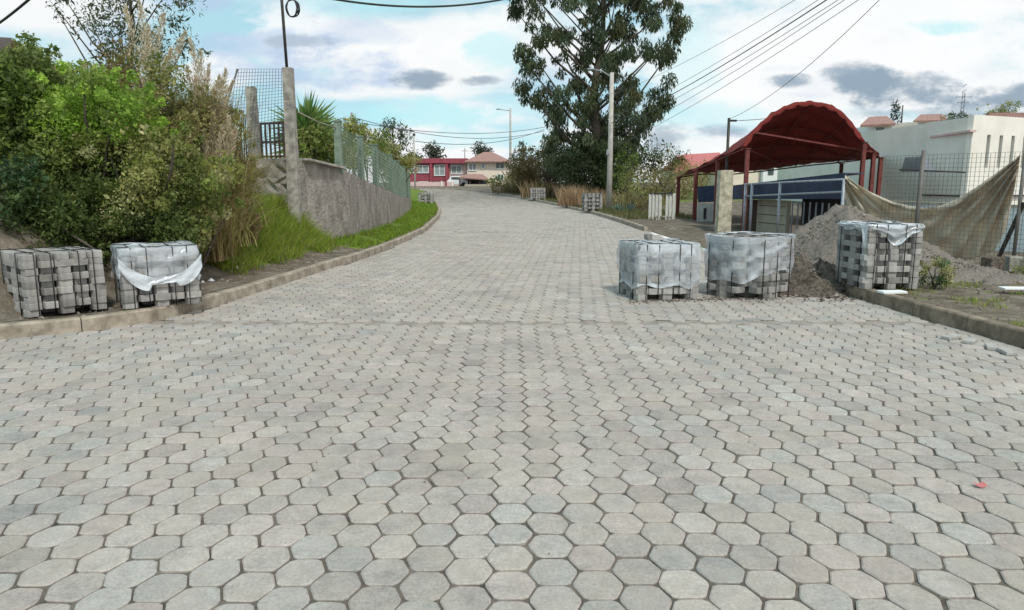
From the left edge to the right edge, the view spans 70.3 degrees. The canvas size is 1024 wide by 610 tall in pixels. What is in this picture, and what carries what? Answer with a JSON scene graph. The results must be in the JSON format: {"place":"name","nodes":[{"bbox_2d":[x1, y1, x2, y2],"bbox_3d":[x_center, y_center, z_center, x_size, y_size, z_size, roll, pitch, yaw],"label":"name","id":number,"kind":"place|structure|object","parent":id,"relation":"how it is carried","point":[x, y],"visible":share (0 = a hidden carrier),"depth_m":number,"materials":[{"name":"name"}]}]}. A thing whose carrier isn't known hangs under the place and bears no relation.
{"place":"outdoors","nodes":[
{"label":"outdoors","id":0,"kind":"place"},
{"bbox_2d":[0,37,58,72],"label":"dark roofed house","id":1,"kind":"structure","parent":0,"point":[4,41],"depth_m":17.00,"materials":[{"name":"tile"}]},
{"bbox_2d":[84,0,267,117],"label":"pampas grass","id":2,"kind":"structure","parent":0,"point":[146,35],"depth_m":12.97,"materials":[{"name":"plant"}]},
{"bbox_2d":[0,152,437,322],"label":"verge","id":3,"kind":"structure","parent":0,"point":[208,271],"depth_m":10.33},
{"bbox_2d":[0,151,86,241],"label":"bush","id":4,"kind":"object","parent":3,"relation":"on","point":[19,180],"visible":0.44,"depth_m":9.33,"materials":[{"name":"green plant"}]},
{"bbox_2d":[2,38,97,111],"bbox_3d":[-7.586,-3.148,11.669,2.519,2.054,2.341,-4,10,-21],"label":"bush","id":5,"kind":"object","parent":3,"relation":"on","point":[55,49],"visible":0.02,"depth_m":11.35,"materials":[{"name":"green plant"}]},
{"bbox_2d":[0,29,101,202],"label":"bush","id":6,"kind":"object","parent":3,"relation":"on","point":[14,75],"visible":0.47,"depth_m":10.04,"materials":[{"name":"green plant"}]},
{"bbox_2d":[0,245,106,317],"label":"block stack","id":7,"kind":"object","parent":3,"relation":"on","point":[59,279],"visible":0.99,"depth_m":8.40,"materials":[{"name":"concrete"}]},
{"bbox_2d":[0,171,108,265],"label":"bush","id":8,"kind":"object","parent":3,"relation":"on","point":[45,223],"visible":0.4,"depth_m":9.43,"materials":[{"name":"green plant"}]},
{"bbox_2d":[2,58,178,201],"bbox_3d":[-6.157,-2.452,10.651,2.496,2.211,1.968,0,10,0],"label":"bush","id":9,"kind":"object","parent":3,"relation":"on","point":[116,106],"visible":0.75,"depth_m":10.16,"materials":[{"name":"green plant"}]},
{"bbox_2d":[32,167,212,266],"bbox_3d":[-5.802,-1.118,10.243,3.071,1.623,1.472,0,10,0],"label":"bush","id":10,"kind":"object","parent":3,"relation":"on","point":[171,226],"visible":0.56,"depth_m":9.98,"materials":[{"name":"green plant"}]},
{"bbox_2d":[45,0,212,82],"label":"tree","id":11,"kind":"object","parent":3,"relation":"on","point":[122,26],"visible":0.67,"depth_m":22.66,"materials":[{"name":"green plant"}]},
{"bbox_2d":[30,108,247,242],"bbox_3d":[-5.492,-1.729,10.654,3.076,2.228,2.110,0,10,0],"label":"bush","id":12,"kind":"object","parent":3,"relation":"on","point":[200,188],"visible":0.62,"depth_m":10.18,"materials":[{"name":"green plant"}]},
{"bbox_2d":[110,241,201,308],"bbox_3d":[-4.490,-0.409,9.195,0.993,0.743,0.986,-6,11,-32],"label":"block stack","id":13,"kind":"object","parent":3,"relation":"on","point":[158,274],"visible":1,"depth_m":8.87,"materials":[{"name":"concrete"}]},
{"bbox_2d":[82,37,242,162],"bbox_3d":[-5.914,-3.146,12.175,2.738,2.335,2.486,-4,10,-20],"label":"bush","id":14,"kind":"object","parent":3,"relation":"on","point":[196,122],"visible":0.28,"depth_m":11.95,"materials":[{"name":"green plant"}]},
{"bbox_2d":[7,244,360,321],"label":"verge pebbles","id":15,"kind":"object","parent":3,"relation":"on","point":[109,307],"visible":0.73,"depth_m":11.46,"materials":[{"name":"gravel"}]},
{"bbox_2d":[128,128,244,269],"bbox_3d":[-4.953,-1.482,10.975,1.555,2.319,1.570,-9,13,-42],"label":"bush","id":16,"kind":"object","parent":3,"relation":"on","point":[216,161],"visible":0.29,"depth_m":10.68,"materials":[{"name":"green plant"}]},
{"bbox_2d":[138,75,264,168],"bbox_3d":[-5.949,-3.168,13.088,3.066,2.013,2.412,0,10,0],"label":"dry grass clump","id":17,"kind":"object","parent":3,"relation":"on","point":[169,109],"visible":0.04,"depth_m":12.96,"materials":[{"name":"plant"}]},
{"bbox_2d":[198,203,245,261],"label":"dry grass clump","id":18,"kind":"object","parent":3,"relation":"on","point":[222,248],"visible":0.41,"depth_m":11.84,"materials":[{"name":"plant"}]},
{"bbox_2d":[190,93,262,211],"bbox_3d":[-5.220,-2.643,12.982,1.426,2.390,1.401,0,10,0],"label":"bush","id":19,"kind":"object","parent":3,"relation":"on","point":[240,153],"visible":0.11,"depth_m":13.07,"materials":[{"name":"green plant"}]},
{"bbox_2d":[217,183,262,244],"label":"bush","id":20,"kind":"object","parent":3,"relation":"on","point":[255,225],"visible":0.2,"depth_m":12.82,"materials":[{"name":"green plant"}]},
{"bbox_2d":[184,35,315,226],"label":"pampas grass","id":21,"kind":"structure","parent":3,"relation":"on","point":[207,73],"depth_m":12.23,"materials":[{"name":"plant"}]},
{"bbox_2d":[245,86,260,157],"bbox_3d":[-5.886,-3.754,16.607,0.260,2.371,0.260,0,10,0],"label":"concrete post","id":22,"kind":"object","parent":3,"relation":"on","point":[250,108],"visible":0.56,"depth_m":16.44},
{"bbox_2d":[227,69,284,151],"bbox_3d":[-5.736,-4.343,16.323,1.889,1.952,0.296,4,10,23],"label":"screen","id":23,"kind":"object","parent":22,"relation":"attached to","point":[260,82],"visible":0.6,"depth_m":16.19,"materials":[{"name":"metal"}]},
{"bbox_2d":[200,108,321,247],"bbox_3d":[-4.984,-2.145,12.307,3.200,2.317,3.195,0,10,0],"label":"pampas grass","id":24,"kind":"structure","parent":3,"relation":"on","point":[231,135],"depth_m":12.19,"materials":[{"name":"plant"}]},
{"bbox_2d":[199,153,343,275],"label":"grass","id":25,"kind":"structure","parent":3,"relation":"on","point":[293,234],"depth_m":14.64,"materials":[{"name":"plant"}]},
{"bbox_2d":[282,67,301,224],"bbox_3d":[-4.780,-3.012,15.870,0.250,4.154,0.250,0,10,0],"label":"concrete post","id":26,"kind":"object","parent":3,"relation":"on","point":[290,121],"visible":0.79,"depth_m":15.70,"materials":[{"name":"concrete"}]},
{"bbox_2d":[280,0,299,66],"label":"cable mast","id":27,"kind":"object","parent":26,"relation":"attached to","point":[297,4],"visible":1,"depth_m":15.32,"materials":[{"name":"metal"}]},
{"bbox_2d":[335,0,501,7],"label":"overhead cable","id":28,"kind":"object","parent":27,"relation":"attached to","point":[406,6],"visible":1,"depth_m":16.91,"materials":[{"name":"rubber"}]},
{"bbox_2d":[268,89,345,161],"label":"yucca","id":29,"kind":"object","parent":3,"relation":"on","point":[308,109],"visible":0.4,"depth_m":19.20,"materials":[{"name":"green plant"}]},
{"bbox_2d":[297,123,342,163],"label":"shrub","id":30,"kind":"object","parent":3,"relation":"on","point":[327,149],"visible":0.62,"depth_m":18.88,"materials":[{"name":"green plant"}]},
{"bbox_2d":[246,158,411,238],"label":"retaining wall","id":31,"kind":"structure","parent":3,"relation":"on","point":[348,203],"depth_m":17.48,"materials":[{"name":"concrete"}]},
{"bbox_2d":[259,121,285,158],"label":"wooden gate","id":32,"kind":"structure","parent":31,"relation":"on","point":[275,155],"depth_m":16.22,"materials":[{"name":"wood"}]},
{"bbox_2d":[332,120,343,172],"bbox_3d":[-4.200,-3.823,17.609,0.196,1.255,0.195,0,10,0],"label":"fence post","id":33,"kind":"object","parent":31,"relation":"on","point":[338,148],"visible":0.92,"depth_m":17.53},
{"bbox_2d":[298,112,409,197],"bbox_3d":[-4.817,-5.185,29.218,0.984,2.535,26.741,0,10,-3],"label":"fence","id":34,"kind":"object","parent":31,"relation":"on","point":[398,169],"visible":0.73,"depth_m":22.57,"materials":[{"name":"metal"}]},
{"bbox_2d":[355,135,364,179],"bbox_3d":[-4.127,-3.951,19.819,0.196,1.294,0.196,0,10,0],"label":"fence post","id":35,"kind":"object","parent":31,"relation":"on","point":[358,153],"visible":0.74,"depth_m":19.74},
{"bbox_2d":[371,144,378,186],"bbox_3d":[-4.092,-4.135,21.816,0.184,1.364,0.184,0,10,0],"label":"fence post","id":36,"kind":"object","parent":31,"relation":"on","point":[374,165],"visible":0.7,"depth_m":21.74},
{"bbox_2d":[322,113,375,171],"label":"shrub","id":37,"kind":"object","parent":3,"relation":"on","point":[350,127],"visible":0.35,"depth_m":23.32,"materials":[{"name":"green plant"}]},
{"bbox_2d":[344,121,397,181],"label":"shrub","id":38,"kind":"object","parent":3,"relation":"on","point":[382,147],"visible":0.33,"depth_m":26.08,"materials":[{"name":"green plant"}]},
{"bbox_2d":[328,200,438,248],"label":"grass","id":39,"kind":"structure","parent":3,"relation":"on","point":[432,209],"depth_m":21.81,"materials":[{"name":"plant"}]},
{"bbox_2d":[366,140,423,189],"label":"shrub","id":40,"kind":"object","parent":3,"relation":"on","point":[406,161],"visible":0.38,"depth_m":33.14,"materials":[{"name":"green plant"}]},
{"bbox_2d":[418,193,433,202],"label":"block stack","id":41,"kind":"object","parent":3,"relation":"on","point":[426,197],"visible":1,"depth_m":49.45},
{"bbox_2d":[0,189,1023,609],"bbox_3d":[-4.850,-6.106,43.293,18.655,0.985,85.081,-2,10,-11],"label":"road","id":42,"kind":"structure","parent":0,"point":[526,257],"depth_m":4.61,"materials":[{"name":"concrete"}]},
{"bbox_2d":[0,199,440,338],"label":"kerb","id":43,"kind":"structure","parent":42,"relation":"on","point":[12,330],"depth_m":9.12,"materials":[{"name":"concrete"}]},
{"bbox_2d":[150,321,934,325],"bbox_3d":[0.350,0.217,8.662,9.300,0.002,0.314,0,10,0],"label":"seam strip","id":44,"kind":"object","parent":42,"relation":"on","point":[460,323],"visible":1,"depth_m":8.65,"materials":[{"name":"concrete"}]},
{"bbox_2d":[617,234,700,300],"bbox_3d":[2.134,-0.588,10.669,1.043,0.899,1.040,-2,10,-9],"label":"block stack","id":45,"kind":"object","parent":42,"relation":"on","point":[662,269],"visible":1,"depth_m":10.26,"materials":[{"name":"concrete"}]},
{"bbox_2d":[627,294,817,303],"bbox_3d":[3.196,-0.095,10.390,3.273,0.040,0.790,-2,10,-14],"label":"rubble","id":46,"kind":"object","parent":42,"relation":"on","point":[702,299],"visible":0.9,"depth_m":10.31,"materials":[{"name":"stone"}]},
{"bbox_2d":[705,231,795,299],"bbox_3d":[3.510,-0.606,10.801,1.248,0.891,1.117,-5,11,-30],"label":"block stack","id":47,"kind":"object","parent":42,"relation":"on","point":[745,263],"visible":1,"depth_m":10.41,"materials":[{"name":"concrete"}]},
{"bbox_2d":[779,265,861,300],"bbox_3d":[5.122,-0.467,11.465,2.547,0.395,2.757,0,10,0],"label":"rubble","id":48,"kind":"object","parent":42,"relation":"on","point":[829,296],"visible":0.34,"depth_m":10.59,"materials":[{"name":"stone"}]},
{"bbox_2d":[996,347,1017,355],"bbox_3d":[4.833,0.455,7.107,0.100,0.035,0.220,2,10,10],"label":"paver chip","id":49,"kind":"object","parent":42,"relation":"on","point":[1007,351],"visible":1,"depth_m":7.05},
{"bbox_2d":[0,0,1023,250],"label":"sky","id":50,"kind":"structure","parent":0,"point":[449,70],"materials":[{"name":"blue"}]},
{"bbox_2d":[523,193,696,219],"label":"grass","id":51,"kind":"structure","parent":0,"point":[642,214],"depth_m":33.82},
{"bbox_2d":[370,183,1023,326],"bbox_3d":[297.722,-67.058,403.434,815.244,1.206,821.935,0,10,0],"label":"ground","id":52,"kind":"structure","parent":0,"point":[689,230],"depth_m":15.63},
{"bbox_2d":[368,117,417,164],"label":"eucalyptus tree","id":53,"kind":"object","parent":52,"relation":"on","point":[400,137],"visible":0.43,"depth_m":92.39,"materials":[{"name":"green plant"}]},
{"bbox_2d":[412,181,453,185],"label":"wall","id":54,"kind":"structure","parent":52,"relation":"on","point":[442,183],"depth_m":95.67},
{"bbox_2d":[422,140,446,157],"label":"tree","id":55,"kind":"object","parent":52,"relation":"on","point":[433,152],"visible":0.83,"depth_m":131.75,"materials":[{"name":"green plant"}]},
{"bbox_2d":[404,158,467,185],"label":"maroon building","id":56,"kind":"structure","parent":52,"relation":"on","point":[437,169],"depth_m":102.22,"materials":[{"name":"red paint"}]},
{"bbox_2d":[458,174,487,185],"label":"carport","id":57,"kind":"object","parent":52,"relation":"on","point":[475,179],"visible":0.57,"depth_m":95.26,"materials":[{"name":"tile"}]},
{"bbox_2d":[470,141,493,155],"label":"tree","id":58,"kind":"object","parent":52,"relation":"on","point":[479,148],"visible":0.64,"depth_m":131.50,"materials":[{"name":"green plant"}]},
{"bbox_2d":[464,152,508,185],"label":"peach house","id":59,"kind":"structure","parent":52,"relation":"on","point":[488,165],"depth_m":100.88,"materials":[{"name":"paint"}]},
{"bbox_2d":[496,108,511,187],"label":"street lamp","id":60,"kind":"object","parent":52,"relation":"on","point":[510,147],"visible":0.88,"depth_m":78.06,"materials":[{"name":"metal"}]},
{"bbox_2d":[490,181,529,192],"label":"dry grass clump","id":61,"kind":"object","parent":52,"relation":"on","point":[503,190],"visible":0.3,"depth_m":66.98,"materials":[{"name":"plant"}]},
{"bbox_2d":[387,187,647,230],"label":"kerb","id":62,"kind":"structure","parent":52,"relation":"on","point":[631,224],"depth_m":42.36,"materials":[{"name":"concrete"}]},
{"bbox_2d":[502,143,565,193],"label":"bush","id":63,"kind":"object","parent":52,"relation":"on","point":[525,166],"visible":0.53,"depth_m":64.30,"materials":[{"name":"green plant"}]},
{"bbox_2d":[530,188,545,199],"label":"block stack","id":64,"kind":"object","parent":52,"relation":"on","point":[535,193],"visible":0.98,"depth_m":56.37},
{"bbox_2d":[516,178,575,197],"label":"dry grass clump","id":65,"kind":"object","parent":52,"relation":"on","point":[549,191],"visible":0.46,"depth_m":59.06,"materials":[{"name":"plant"}]},
{"bbox_2d":[538,163,581,186],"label":"bush","id":66,"kind":"object","parent":52,"relation":"on","point":[545,177],"visible":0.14,"depth_m":60.86,"materials":[{"name":"green plant"}]},
{"bbox_2d":[551,184,589,205],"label":"dry grass clump","id":67,"kind":"object","parent":52,"relation":"on","point":[566,198],"visible":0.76,"depth_m":46.18,"materials":[{"name":"plant"}]},
{"bbox_2d":[541,130,630,194],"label":"bush","id":68,"kind":"object","parent":52,"relation":"on","point":[576,176],"visible":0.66,"depth_m":55.02,"materials":[{"name":"green plant"}]},
{"bbox_2d":[582,193,602,210],"bbox_3d":[4.318,-5.548,39.093,1.033,0.920,0.850,-1,10,-4],"label":"block stack","id":69,"kind":"object","parent":52,"relation":"on","point":[592,201],"visible":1,"depth_m":38.75,"materials":[{"name":"concrete"}]},
{"bbox_2d":[506,0,693,191],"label":"eucalyptus tree","id":70,"kind":"object","parent":52,"relation":"on","point":[590,108],"visible":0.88,"depth_m":56.68,"materials":[{"name":"green plant"}]},
{"bbox_2d":[587,68,613,207],"bbox_3d":[4.829,-9.042,40.054,1.512,7.729,0.328,0,10,0],"label":"street lamp","id":71,"kind":"object","parent":52,"relation":"on","point":[609,159],"visible":0.94,"depth_m":39.96,"materials":[{"name":"metal"}]},
{"bbox_2d":[612,0,826,122],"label":"overhead cable","id":72,"kind":"object","parent":71,"relation":"attached to","point":[736,56],"visible":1,"depth_m":21.14,"materials":[{"name":"rubber"}]},
{"bbox_2d":[612,0,837,128],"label":"overhead cable","id":73,"kind":"object","parent":71,"relation":"attached to","point":[740,61],"visible":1,"depth_m":21.12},
{"bbox_2d":[611,0,843,138],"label":"overhead cable","id":74,"kind":"object","parent":71,"relation":"attached to","point":[748,62],"visible":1,"depth_m":21.24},
{"bbox_2d":[612,0,857,147],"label":"overhead cable","id":75,"kind":"object","parent":71,"relation":"attached to","point":[754,67],"visible":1,"depth_m":21.27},
{"bbox_2d":[586,135,649,193],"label":"bush","id":76,"kind":"object","parent":52,"relation":"on","point":[616,150],"visible":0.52,"depth_m":54.32,"materials":[{"name":"green plant"}]},
{"bbox_2d":[600,188,638,206],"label":"dry grass clump","id":77,"kind":"object","parent":52,"relation":"on","point":[617,197],"visible":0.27,"depth_m":43.35,"materials":[{"name":"plant"}]},
{"bbox_2d":[612,144,642,194],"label":"bush","id":78,"kind":"object","parent":52,"relation":"on","point":[621,173],"visible":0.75,"depth_m":45.12,"materials":[{"name":"green plant"}]},
{"bbox_2d":[613,164,662,205],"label":"bush","id":79,"kind":"object","parent":52,"relation":"on","point":[638,183],"visible":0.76,"depth_m":42.22,"materials":[{"name":"green plant"}]},
{"bbox_2d":[626,194,655,211],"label":"bush","id":80,"kind":"object","parent":52,"relation":"on","point":[643,207],"visible":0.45,"depth_m":37.59,"materials":[{"name":"green plant"}]},
{"bbox_2d":[620,192,665,208],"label":"dry grass clump","id":81,"kind":"object","parent":52,"relation":"on","point":[629,202],"visible":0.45,"depth_m":39.44,"materials":[{"name":"plant"}]},
{"bbox_2d":[648,192,675,219],"bbox_3d":[6.177,-4.045,30.032,1.134,1.195,0.126,5,11,28],"label":"plank panel","id":82,"kind":"object","parent":52,"relation":"on","point":[653,205],"visible":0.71,"depth_m":30.01,"materials":[{"name":"white paint"}]},
{"bbox_2d":[639,142,692,188],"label":"bush","id":83,"kind":"object","parent":52,"relation":"on","point":[654,159],"visible":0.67,"depth_m":62.19,"materials":[{"name":"green plant"}]},
{"bbox_2d":[632,158,707,200],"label":"bush","id":84,"kind":"object","parent":52,"relation":"on","point":[665,182],"visible":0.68,"depth_m":43.05,"materials":[{"name":"green plant"}]},
{"bbox_2d":[660,152,719,189],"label":"pink roofed house","id":85,"kind":"structure","parent":52,"relation":"on","point":[701,157],"depth_m":63.26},
{"bbox_2d":[670,159,714,198],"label":"bush","id":86,"kind":"object","parent":52,"relation":"on","point":[704,176],"visible":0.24,"depth_m":45.27,"materials":[{"name":"green plant"}]},
{"bbox_2d":[697,185,714,221],"bbox_3d":[7.499,-3.849,28.109,0.756,1.529,0.151,6,11,33],"label":"metal door","id":87,"kind":"structure","parent":52,"relation":"on","point":[705,210],"depth_m":28.13,"materials":[{"name":"metal"}]},
{"bbox_2d":[714,170,733,232],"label":"plastered column","id":88,"kind":"structure","parent":52,"relation":"on","point":[723,206],"depth_m":23.89,"materials":[{"name":"paint"}]},
{"bbox_2d":[725,118,736,169],"bbox_3d":[7.642,-4.575,25.596,0.326,3.896,0.120,0,10,0],"label":"utility pole","id":89,"kind":"object","parent":52,"relation":"on","point":[727,142],"visible":0.57,"depth_m":25.36,"materials":[{"name":"metal"}]},
{"bbox_2d":[698,168,777,185],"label":"apartment block","id":90,"kind":"structure","parent":52,"relation":"on","point":[756,177],"depth_m":49.72,"materials":[{"name":"paint"}]},
{"bbox_2d":[676,101,884,230],"bbox_3d":[11.309,-5.160,28.241,8.083,4.369,9.592,0,10,0],"label":"canopy","id":91,"kind":"object","parent":52,"relation":"on","point":[798,133],"visible":0.96,"depth_m":26.06,"materials":[{"name":"red metal"}]},
{"bbox_2d":[742,178,844,232],"bbox_3d":[7.830,-2.648,20.647,0.078,1.845,4.608,-2,10,-14],"label":"pipe fence","id":92,"kind":"object","parent":52,"relation":"on","point":[751,195],"visible":0.69,"depth_m":21.06,"materials":[{"name":"grey metal"}]},
{"bbox_2d":[732,173,863,233],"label":"shed","id":93,"kind":"structure","parent":52,"relation":"on","point":[764,215],"depth_m":22.33,"materials":[{"name":"blue metal"}]},
{"bbox_2d":[777,252,848,298],"bbox_3d":[4.891,-0.520,11.776,2.058,0.684,3.253,0,10,0],"label":"soil heap","id":94,"kind":"object","parent":52,"relation":"on","point":[802,276],"visible":0.34,"depth_m":11.01,"materials":[{"name":"gravel"}]},
{"bbox_2d":[857,116,895,132],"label":"tiled house","id":95,"kind":"structure","parent":52,"relation":"on","point":[869,124],"depth_m":50.82,"materials":[{"name":"tile"}]},
{"bbox_2d":[835,220,924,288],"bbox_3d":[5.323,-0.752,10.601,0.914,0.923,0.975,-1,10,-3],"label":"block stack","id":96,"kind":"object","parent":52,"relation":"on","point":[882,254],"visible":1,"depth_m":10.22,"materials":[{"name":"concrete"}]},
{"bbox_2d":[890,99,902,122],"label":"conifer","id":97,"kind":"object","parent":52,"relation":"on","point":[898,107],"visible":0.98,"depth_m":72.75,"materials":[{"name":"green plant"}]},
{"bbox_2d":[776,113,1023,204],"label":"flat roofed building","id":98,"kind":"structure","parent":52,"relation":"on","point":[988,134],"depth_m":25.88,"materials":[{"name":"paint"}]},
{"bbox_2d":[976,100,1023,114],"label":"rooftop plants","id":99,"kind":"object","parent":98,"relation":"on","point":[1008,104],"visible":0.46,"depth_m":33.56,"materials":[{"name":"green plant"}]},
{"bbox_2d":[787,205,1023,284],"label":"gravel heap","id":100,"kind":"object","parent":52,"relation":"on","point":[831,249],"visible":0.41,"depth_m":12.30,"materials":[{"name":"gravel"}]},
{"bbox_2d":[980,256,1004,270],"bbox_3d":[8.107,-0.684,12.276,0.300,0.260,0.220,-3,10,-17],"label":"broken block","id":101,"kind":"object","parent":100,"relation":"on","point":[997,262],"depth_m":12.18,"materials":[{"name":"concrete"}]},
{"bbox_2d":[1004,255,1023,271],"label":"broken block","id":102,"kind":"object","parent":100,"relation":"on","point":[1017,261],"depth_m":12.25,"materials":[{"name":"concrete"}]},
{"bbox_2d":[790,208,1021,283],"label":"gravel stones","id":103,"kind":"object","parent":52,"relation":"on","point":[864,215],"visible":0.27,"depth_m":12.27,"materials":[{"name":"gravel"}]},
{"bbox_2d":[892,114,946,126],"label":"tiled house","id":104,"kind":"structure","parent":52,"relation":"on","point":[922,119],"depth_m":56.75,"materials":[{"name":"tile"}]},
{"bbox_2d":[842,282,1023,348],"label":"kerb","id":105,"kind":"structure","parent":52,"relation":"on","point":[1008,334],"depth_m":8.51,"materials":[{"name":"concrete"}]},
{"bbox_2d":[917,254,956,289],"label":"weed","id":106,"kind":"object","parent":52,"relation":"on","point":[945,267],"visible":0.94,"depth_m":10.37,"materials":[{"name":"green plant"}]},
{"bbox_2d":[873,279,1023,327],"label":"grass","id":107,"kind":"structure","parent":52,"relation":"on","point":[971,298],"depth_m":9.57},
{"bbox_2d":[881,150,1023,272],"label":"fence","id":108,"kind":"object","parent":52,"relation":"on","point":[1015,221],"visible":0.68,"depth_m":13.13,"materials":[{"name":"metal"}]},
{"bbox_2d":[844,155,1019,259],"bbox_3d":[7.840,-1.854,13.961,0.541,1.918,3.491,-6,11,-31],"label":"hanging tarp","id":109,"kind":"object","parent":108,"relation":"hanging from","point":[864,200],"visible":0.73,"depth_m":13.44,"materials":[{"name":"fabric"}]},
{"bbox_2d":[900,282,1023,319],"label":"verge pebbles","id":110,"kind":"object","parent":52,"relation":"on","point":[930,297],"visible":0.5,"depth_m":9.69,"materials":[{"name":"stone"}]},
{"bbox_2d":[894,201,1023,252],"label":"wall","id":111,"kind":"structure","parent":0,"point":[1021,232],"depth_m":17.26,"materials":[{"name":"paint"}]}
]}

